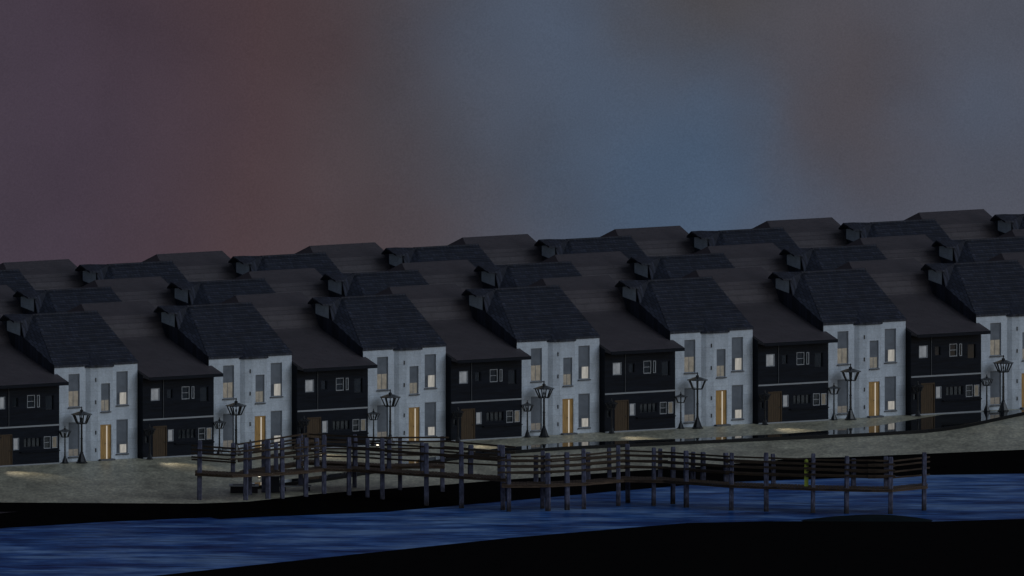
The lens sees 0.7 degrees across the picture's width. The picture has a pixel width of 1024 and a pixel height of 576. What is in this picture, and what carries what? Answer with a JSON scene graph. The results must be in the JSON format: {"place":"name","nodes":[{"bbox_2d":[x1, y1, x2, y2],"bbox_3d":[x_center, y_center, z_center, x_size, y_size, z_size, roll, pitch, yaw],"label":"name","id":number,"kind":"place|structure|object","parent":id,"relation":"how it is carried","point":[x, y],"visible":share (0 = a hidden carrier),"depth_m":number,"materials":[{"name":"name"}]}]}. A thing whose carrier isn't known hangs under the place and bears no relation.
{"place":"outdoors","nodes":[
{"label":"outdoors","id":0,"kind":"place"},
{"bbox_2d":[229,484,258,492],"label":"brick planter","id":1,"kind":"object","parent":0,"point":[236,488],"visible":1,"depth_m":5458.34,"materials":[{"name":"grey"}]},
{"bbox_2d":[0,0,1023,266],"bbox_3d":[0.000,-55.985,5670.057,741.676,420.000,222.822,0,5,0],"label":"sky","id":2,"kind":"structure","parent":0,"point":[134,130],"depth_m":5785.31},
{"bbox_2d":[0,474,1023,575],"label":"water","id":3,"kind":"structure","parent":0,"point":[146,547],"depth_m":5443.50,"materials":[{"name":"blue liquid"}]},
{"bbox_2d":[191,432,929,513],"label":"wooden jetty","id":4,"kind":"object","parent":3,"relation":"in","point":[266,470],"visible":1,"depth_m":5454.81,"materials":[{"name":"brown wood"}]},
{"bbox_2d":[801,514,932,521],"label":"shoal","id":5,"kind":"structure","parent":3,"relation":"on","point":[880,517],"depth_m":5444.82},
{"bbox_2d":[0,409,1023,503],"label":"ground","id":6,"kind":"structure","parent":0,"point":[157,480],"depth_m":5481.03,"materials":[{"name":"grey concrete"}]},
{"bbox_2d":[0,285,22,316],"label":"dark house","id":7,"kind":"structure","parent":6,"relation":"on","point":[9,303],"depth_m":5500.27,"materials":[{"name":"brown"}]},
{"bbox_2d":[0,269,34,292],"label":"white house","id":8,"kind":"structure","parent":6,"relation":"on","point":[15,280],"depth_m":5514.32,"materials":[{"name":"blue tile"}]},
{"bbox_2d":[0,316,68,466],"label":"dark house","id":9,"kind":"structure","parent":6,"relation":"on","point":[29,411],"depth_m":5477.75,"materials":[{"name":"brown wood"}]},
{"bbox_2d":[0,434,11,465],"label":"door","id":10,"kind":"structure","parent":9,"relation":"in","point":[6,440],"depth_m":5477.25,"materials":[{"name":"brown wood"}]},
{"bbox_2d":[23,437,40,447],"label":"window","id":11,"kind":"structure","parent":9,"relation":"in","point":[34,441],"depth_m":5477.25,"materials":[{"name":"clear glass"}]},
{"bbox_2d":[0,259,83,289],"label":"dark house","id":12,"kind":"structure","parent":6,"relation":"on","point":[50,274],"depth_m":5518.34,"materials":[{"name":"brown tile"}]},
{"bbox_2d":[13,286,121,313],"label":"white house","id":13,"kind":"structure","parent":6,"relation":"on","point":[46,301],"depth_m":5500.24,"materials":[{"name":"blue tile"}]},
{"bbox_2d":[0,310,137,461],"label":"white house","id":14,"kind":"structure","parent":6,"relation":"on","point":[88,356],"depth_m":5481.37,"materials":[{"name":"paint"}]},
{"bbox_2d":[68,422,78,457],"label":"window","id":15,"kind":"structure","parent":14,"relation":"in","point":[74,435],"depth_m":5479.92,"materials":[{"name":"grey glass"}]},
{"bbox_2d":[68,374,80,408],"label":"window","id":16,"kind":"structure","parent":14,"relation":"in","point":[73,378],"depth_m":5479.92,"materials":[{"name":"grey glass"}]},
{"bbox_2d":[100,424,110,458],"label":"door","id":17,"kind":"structure","parent":14,"relation":"in","point":[105,430],"depth_m":5481.26,"materials":[{"name":"brown wood"}]},
{"bbox_2d":[100,383,111,412],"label":"window","id":18,"kind":"structure","parent":14,"relation":"in","point":[104,386],"depth_m":5481.26,"materials":[{"name":"grey glass"}]},
{"bbox_2d":[116,371,128,406],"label":"window","id":19,"kind":"structure","parent":14,"relation":"in","point":[121,376],"depth_m":5481.26,"materials":[{"name":"grey glass"}]},
{"bbox_2d":[116,419,128,454],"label":"window","id":20,"kind":"structure","parent":14,"relation":"in","point":[121,425],"depth_m":5482.60,"materials":[{"name":"grey glass"}]},
{"bbox_2d":[71,406,91,463],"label":"street lamp","id":21,"kind":"object","parent":6,"relation":"on","point":[81,457],"visible":1,"depth_m":5478.99,"materials":[{"name":"black metal"}]},
{"bbox_2d":[80,276,176,307],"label":"dark house","id":22,"kind":"structure","parent":6,"relation":"on","point":[155,292],"depth_m":5505.96,"materials":[{"name":"brown"}]},
{"bbox_2d":[75,261,188,284],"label":"white house","id":23,"kind":"structure","parent":6,"relation":"on","point":[168,272],"depth_m":5519.30,"materials":[{"name":"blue tile"}]},
{"bbox_2d":[67,300,222,458],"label":"dark house","id":24,"kind":"structure","parent":6,"relation":"on","point":[175,395],"depth_m":5483.96,"materials":[{"name":"grey wood"}]},
{"bbox_2d":[153,426,166,456],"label":"door","id":25,"kind":"structure","parent":24,"relation":"in","point":[160,434],"depth_m":5482.60,"materials":[{"name":"brown wood"}]},
{"bbox_2d":[178,428,194,438],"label":"window","id":26,"kind":"structure","parent":24,"relation":"in","point":[182,433],"depth_m":5483.94,"materials":[{"name":"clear glass"}]},
{"bbox_2d":[143,251,236,281],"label":"dark house","id":27,"kind":"structure","parent":6,"relation":"on","point":[203,266],"depth_m":5524.39,"materials":[{"name":"brown"}]},
{"bbox_2d":[167,278,275,305],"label":"white house","id":28,"kind":"structure","parent":6,"relation":"on","point":[203,292],"depth_m":5506.28,"materials":[{"name":"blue tile"}]},
{"bbox_2d":[154,302,292,453],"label":"white house","id":29,"kind":"structure","parent":6,"relation":"on","point":[243,348],"depth_m":5487.48,"materials":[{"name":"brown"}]},
{"bbox_2d":[222,414,232,449],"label":"window","id":30,"kind":"structure","parent":29,"relation":"in","point":[228,428],"depth_m":5486.62,"materials":[{"name":"grey glass"}]},
{"bbox_2d":[222,365,234,399],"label":"window","id":31,"kind":"structure","parent":29,"relation":"in","point":[227,370],"depth_m":5486.62,"materials":[{"name":"grey glass"}]},
{"bbox_2d":[255,416,264,447],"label":"door","id":32,"kind":"structure","parent":29,"relation":"in","point":[259,420],"depth_m":5486.62,"materials":[{"name":"brown wood"}]},
{"bbox_2d":[255,375,265,403],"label":"window","id":33,"kind":"structure","parent":29,"relation":"in","point":[259,380],"depth_m":5486.62,"materials":[{"name":"grey glass"}]},
{"bbox_2d":[271,411,281,444],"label":"window","id":34,"kind":"structure","parent":29,"relation":"in","point":[276,416],"depth_m":5487.96,"materials":[{"name":"grey glass"}]},
{"bbox_2d":[270,363,283,397],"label":"window","id":35,"kind":"structure","parent":29,"relation":"in","point":[275,367],"depth_m":5487.96,"materials":[{"name":"grey glass"}]},
{"bbox_2d":[226,398,246,454],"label":"street lamp","id":36,"kind":"object","parent":6,"relation":"on","point":[236,404],"visible":1,"depth_m":5484.98,"materials":[{"name":"black metal"}]},
{"bbox_2d":[233,268,329,298],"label":"dark house","id":37,"kind":"structure","parent":6,"relation":"on","point":[308,283],"depth_m":5512.01,"materials":[{"name":"brown"}]},
{"bbox_2d":[228,252,340,276],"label":"white house","id":38,"kind":"structure","parent":6,"relation":"on","point":[322,263],"depth_m":5525.33,"materials":[{"name":"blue tile"}]},
{"bbox_2d":[222,292,376,449],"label":"dark house","id":39,"kind":"structure","parent":6,"relation":"on","point":[330,384],"depth_m":5490.13,"materials":[{"name":"grey wood"}]},
{"bbox_2d":[307,417,320,447],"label":"door","id":40,"kind":"structure","parent":39,"relation":"in","point":[314,426],"depth_m":5489.30,"materials":[{"name":"brown wood"}]},
{"bbox_2d":[332,420,349,430],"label":"window","id":41,"kind":"structure","parent":39,"relation":"in","point":[338,424],"depth_m":5489.30,"materials":[{"name":"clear glass"}]},
{"bbox_2d":[295,242,390,272],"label":"dark house","id":42,"kind":"structure","parent":6,"relation":"on","point":[356,257],"depth_m":5530.44,"materials":[{"name":"brown"}]},
{"bbox_2d":[320,269,428,296],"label":"white house","id":43,"kind":"structure","parent":6,"relation":"on","point":[353,284],"depth_m":5512.31,"materials":[{"name":"blue tile"}]},
{"bbox_2d":[308,293,446,444],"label":"white house","id":44,"kind":"structure","parent":6,"relation":"on","point":[399,341],"depth_m":5493.52,"materials":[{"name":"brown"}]},
{"bbox_2d":[377,405,387,440],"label":"window","id":45,"kind":"structure","parent":44,"relation":"in","point":[382,421],"depth_m":5491.98,"materials":[{"name":"grey glass"}]},
{"bbox_2d":[377,357,388,390],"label":"window","id":46,"kind":"structure","parent":44,"relation":"in","point":[382,362],"depth_m":5491.98,"materials":[{"name":"grey glass"}]},
{"bbox_2d":[409,407,418,440],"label":"door","id":47,"kind":"structure","parent":44,"relation":"in","point":[413,411],"depth_m":5493.32,"materials":[{"name":"brown wood"}]},
{"bbox_2d":[409,366,419,395],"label":"window","id":48,"kind":"structure","parent":44,"relation":"in","point":[413,369],"depth_m":5493.32,"materials":[{"name":"grey glass"}]},
{"bbox_2d":[424,354,437,388],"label":"window","id":49,"kind":"structure","parent":44,"relation":"in","point":[429,358],"depth_m":5493.32,"materials":[{"name":"grey glass"}]},
{"bbox_2d":[425,402,437,436],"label":"window","id":50,"kind":"structure","parent":44,"relation":"in","point":[429,406],"depth_m":5494.66,"materials":[{"name":"grey glass"}]},
{"bbox_2d":[380,389,400,445],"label":"street lamp","id":51,"kind":"object","parent":6,"relation":"on","point":[390,395],"visible":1,"depth_m":5491.04,"materials":[{"name":"black metal"}]},
{"bbox_2d":[388,260,483,290],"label":"dark house","id":52,"kind":"structure","parent":6,"relation":"on","point":[462,275],"depth_m":5518.05,"materials":[{"name":"brown"}]},
{"bbox_2d":[381,244,494,268],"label":"white house","id":53,"kind":"structure","parent":6,"relation":"on","point":[475,255],"depth_m":5531.38,"materials":[{"name":"blue tile"}]},
{"bbox_2d":[375,283,530,440],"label":"dark house","id":54,"kind":"structure","parent":6,"relation":"on","point":[483,378],"depth_m":5496.10,"materials":[{"name":"grey wood"}]},
{"bbox_2d":[461,408,474,439],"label":"door","id":55,"kind":"structure","parent":54,"relation":"in","point":[468,417],"depth_m":5494.66,"materials":[{"name":"brown wood"}]},
{"bbox_2d":[449,234,542,264],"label":"dark house","id":56,"kind":"structure","parent":6,"relation":"on","point":[510,249],"depth_m":5536.48,"materials":[{"name":"brown"}]},
{"bbox_2d":[474,261,581,288],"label":"white house","id":57,"kind":"structure","parent":6,"relation":"on","point":[509,275],"depth_m":5518.36,"materials":[{"name":"blue tile"}]},
{"bbox_2d":[461,285,599,435],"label":"white house","id":58,"kind":"structure","parent":6,"relation":"on","point":[550,330],"depth_m":5499.52,"materials":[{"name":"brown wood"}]},
{"bbox_2d":[530,396,540,431],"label":"window","id":59,"kind":"structure","parent":58,"relation":"in","point":[536,410],"depth_m":5498.69,"materials":[{"name":"grey glass"}]},
{"bbox_2d":[530,348,542,382],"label":"window","id":60,"kind":"structure","parent":58,"relation":"in","point":[535,352],"depth_m":5498.69,"materials":[{"name":"grey glass"}]},
{"bbox_2d":[562,398,572,432],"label":"door","id":61,"kind":"structure","parent":58,"relation":"in","point":[567,404],"depth_m":5498.69,"materials":[{"name":"brown wood"}]},
{"bbox_2d":[563,357,573,386],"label":"window","id":62,"kind":"structure","parent":58,"relation":"in","point":[567,362],"depth_m":5498.69,"materials":[{"name":"grey glass"}]},
{"bbox_2d":[578,345,590,380],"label":"window","id":63,"kind":"structure","parent":58,"relation":"in","point":[583,351],"depth_m":5500.03,"materials":[{"name":"grey glass"}]},
{"bbox_2d":[578,393,590,428],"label":"window","id":64,"kind":"structure","parent":58,"relation":"in","point":[583,399],"depth_m":5500.03,"materials":[{"name":"grey glass"}]},
{"bbox_2d":[533,381,554,437],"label":"street lamp","id":65,"kind":"object","parent":6,"relation":"on","point":[543,433],"visible":1,"depth_m":5497.10,"materials":[{"name":"black metal"}]},
{"bbox_2d":[540,251,635,282],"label":"dark house","id":66,"kind":"structure","parent":6,"relation":"on","point":[615,266],"depth_m":5524.10,"materials":[{"name":"brown"}]},
{"bbox_2d":[534,235,645,260],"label":"white house","id":67,"kind":"structure","parent":6,"relation":"on","point":[628,247],"depth_m":5537.41,"materials":[{"name":"blue tile"}]},
{"bbox_2d":[528,275,684,432],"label":"dark house","id":68,"kind":"structure","parent":6,"relation":"on","point":[636,369],"depth_m":5502.12,"materials":[{"name":"grey wood"}]},
{"bbox_2d":[615,400,628,430],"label":"door","id":69,"kind":"structure","parent":68,"relation":"in","point":[622,408],"depth_m":5501.37,"materials":[{"name":"brown wood"}]},
{"bbox_2d":[640,403,656,412],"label":"window","id":70,"kind":"structure","parent":68,"relation":"in","point":[644,407],"depth_m":5501.37,"materials":[{"name":"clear glass"}]},
{"bbox_2d":[258,412,1023,488],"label":"kerb","id":71,"kind":"structure","parent":6,"relation":"on","point":[733,440],"depth_m":5493.56,"materials":[{"name":"black concrete"}]},
{"bbox_2d":[601,226,695,255],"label":"dark house","id":72,"kind":"structure","parent":6,"relation":"on","point":[663,241],"depth_m":5542.53,"materials":[{"name":"brown"}]},
{"bbox_2d":[627,253,734,279],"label":"white house","id":73,"kind":"structure","parent":6,"relation":"on","point":[659,267],"depth_m":5524.41,"materials":[{"name":"blue tile"}]},
{"bbox_2d":[615,276,752,427],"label":"white house","id":74,"kind":"structure","parent":6,"relation":"on","point":[705,324],"depth_m":5505.58,"materials":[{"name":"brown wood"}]},
{"bbox_2d":[684,388,694,423],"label":"window","id":75,"kind":"structure","parent":74,"relation":"in","point":[689,404],"depth_m":5504.06,"materials":[{"name":"grey glass"}]},
{"bbox_2d":[684,340,696,373],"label":"window","id":76,"kind":"structure","parent":74,"relation":"in","point":[689,345],"depth_m":5504.06,"materials":[{"name":"grey glass"}]},
{"bbox_2d":[716,390,725,423],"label":"door","id":77,"kind":"structure","parent":74,"relation":"in","point":[720,394],"depth_m":5505.40,"materials":[{"name":"brown wood"}]},
{"bbox_2d":[716,349,726,378],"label":"window","id":78,"kind":"structure","parent":74,"relation":"in","point":[720,352],"depth_m":5505.40,"materials":[{"name":"grey glass"}]},
{"bbox_2d":[731,337,744,371],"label":"window","id":79,"kind":"structure","parent":74,"relation":"in","point":[736,341],"depth_m":5505.40,"materials":[{"name":"grey glass"}]},
{"bbox_2d":[731,385,744,420],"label":"window","id":80,"kind":"structure","parent":74,"relation":"in","point":[736,389],"depth_m":5506.75,"materials":[{"name":"grey glass"}]},
{"bbox_2d":[687,372,707,428],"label":"street lamp","id":81,"kind":"object","parent":6,"relation":"on","point":[697,423],"visible":1,"depth_m":5503.16,"materials":[{"name":"black metal"}]},
{"bbox_2d":[694,243,788,273],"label":"dark house","id":82,"kind":"structure","parent":6,"relation":"on","point":[768,258],"depth_m":5530.14,"materials":[{"name":"brown tile"}]},
{"bbox_2d":[686,227,798,251],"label":"white house","id":83,"kind":"structure","parent":6,"relation":"on","point":[780,238],"depth_m":5543.45,"materials":[{"name":"blue tile"}]},
{"bbox_2d":[682,267,837,423],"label":"dark house","id":84,"kind":"structure","parent":6,"relation":"on","point":[790,361],"depth_m":5508.18,"materials":[{"name":"grey wood"}]},
{"bbox_2d":[768,391,781,422],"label":"door","id":85,"kind":"structure","parent":84,"relation":"in","point":[775,400],"depth_m":5506.75,"materials":[{"name":"brown wood"}]},
{"bbox_2d":[793,394,809,404],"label":"window","id":86,"kind":"structure","parent":84,"relation":"in","point":[802,398],"depth_m":5508.09,"materials":[{"name":"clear glass"}]},
{"bbox_2d":[752,217,847,247],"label":"dark house","id":87,"kind":"structure","parent":6,"relation":"on","point":[813,232],"depth_m":5548.58,"materials":[{"name":"brown"}]},
{"bbox_2d":[779,244,887,271],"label":"white house","id":88,"kind":"structure","parent":6,"relation":"on","point":[813,259],"depth_m":5530.44,"materials":[{"name":"blue tile"}]},
{"bbox_2d":[768,268,905,418],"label":"white house","id":89,"kind":"structure","parent":6,"relation":"on","point":[858,314],"depth_m":5511.62,"materials":[{"name":"white paint"}]},
{"bbox_2d":[837,379,847,414],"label":"window","id":90,"kind":"structure","parent":89,"relation":"in","point":[842,396],"depth_m":5510.78,"materials":[{"name":"grey glass"}]},
{"bbox_2d":[837,331,849,365],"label":"window","id":91,"kind":"structure","parent":89,"relation":"in","point":[842,336],"depth_m":5510.78,"materials":[{"name":"grey glass"}]},
{"bbox_2d":[869,381,878,415],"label":"door","id":92,"kind":"structure","parent":89,"relation":"in","point":[873,386],"depth_m":5510.78,"materials":[{"name":"brown wood"}]},
{"bbox_2d":[869,340,879,369],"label":"window","id":93,"kind":"structure","parent":89,"relation":"in","point":[873,344],"depth_m":5510.78,"materials":[{"name":"grey glass"}]},
{"bbox_2d":[884,328,896,363],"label":"window","id":94,"kind":"structure","parent":89,"relation":"in","point":[889,333],"depth_m":5512.13,"materials":[{"name":"grey glass"}]},
{"bbox_2d":[884,376,896,411],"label":"window","id":95,"kind":"structure","parent":89,"relation":"in","point":[889,381],"depth_m":5512.13,"materials":[{"name":"grey glass"}]},
{"bbox_2d":[840,364,860,419],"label":"street lamp","id":96,"kind":"object","parent":6,"relation":"on","point":[850,370],"visible":1,"depth_m":5509.20,"materials":[{"name":"black metal"}]},
{"bbox_2d":[845,234,940,265],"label":"dark house","id":97,"kind":"structure","parent":6,"relation":"on","point":[921,250],"depth_m":5536.19,"materials":[{"name":"brown"}]},
{"bbox_2d":[838,219,950,243],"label":"white house","id":98,"kind":"structure","parent":6,"relation":"on","point":[932,230],"depth_m":5549.50,"materials":[{"name":"blue tile"}]},
{"bbox_2d":[834,258,990,415],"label":"dark house","id":99,"kind":"structure","parent":6,"relation":"on","point":[943,353],"depth_m":5514.23,"materials":[{"name":"grey wood"}]},
{"bbox_2d":[921,383,934,413],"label":"door","id":100,"kind":"structure","parent":99,"relation":"in","point":[928,391],"depth_m":5513.47,"materials":[{"name":"brown wood"}]},
{"bbox_2d":[905,209,998,239],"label":"dark house","id":101,"kind":"structure","parent":6,"relation":"on","point":[966,224],"depth_m":5554.62,"materials":[{"name":"brown"}]},
{"bbox_2d":[921,260,1023,410],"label":"white house","id":102,"kind":"structure","parent":6,"relation":"on","point":[989,295],"depth_m":5516.93,"materials":[{"name":"white paint"}]},
{"bbox_2d":[990,371,999,406],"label":"window","id":103,"kind":"structure","parent":102,"relation":"in","point":[995,385],"depth_m":5516.16,"materials":[{"name":"grey glass"}]},
{"bbox_2d":[990,323,1002,356],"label":"window","id":104,"kind":"structure","parent":102,"relation":"in","point":[995,328],"depth_m":5516.16,"materials":[{"name":"grey glass"}]},
{"bbox_2d":[932,236,1023,262],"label":"white house","id":105,"kind":"structure","parent":6,"relation":"on","point":[967,250],"depth_m":5536.38,"materials":[{"name":"blue tile"}]},
{"bbox_2d":[993,355,1013,411],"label":"street lamp","id":106,"kind":"object","parent":6,"relation":"on","point":[1003,406],"visible":1,"depth_m":5515.24,"materials":[{"name":"black metal"}]},
{"bbox_2d":[990,214,1023,235],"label":"white house","id":107,"kind":"structure","parent":6,"relation":"on","point":[1005,223],"depth_m":5554.48,"materials":[{"name":"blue tile"}]},
{"bbox_2d":[0,450,1023,527],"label":"river bank","id":108,"kind":"structure","parent":0,"point":[412,498],"depth_m":5458.01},
{"bbox_2d":[157,519,1023,575],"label":"bank","id":109,"kind":"structure","parent":0,"point":[882,548],"depth_m":5413.39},
{"bbox_2d":[252,410,1023,484],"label":"pond water","id":110,"kind":"structure","parent":0,"point":[944,420],"depth_m":5501.77,"materials":[{"name":"black liquid"}]},
{"bbox_2d":[987,252,1023,267],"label":"dark house","id":111,"kind":"structure","parent":0,"point":[1019,256],"depth_m":5524.81,"materials":[{"name":"grey"}]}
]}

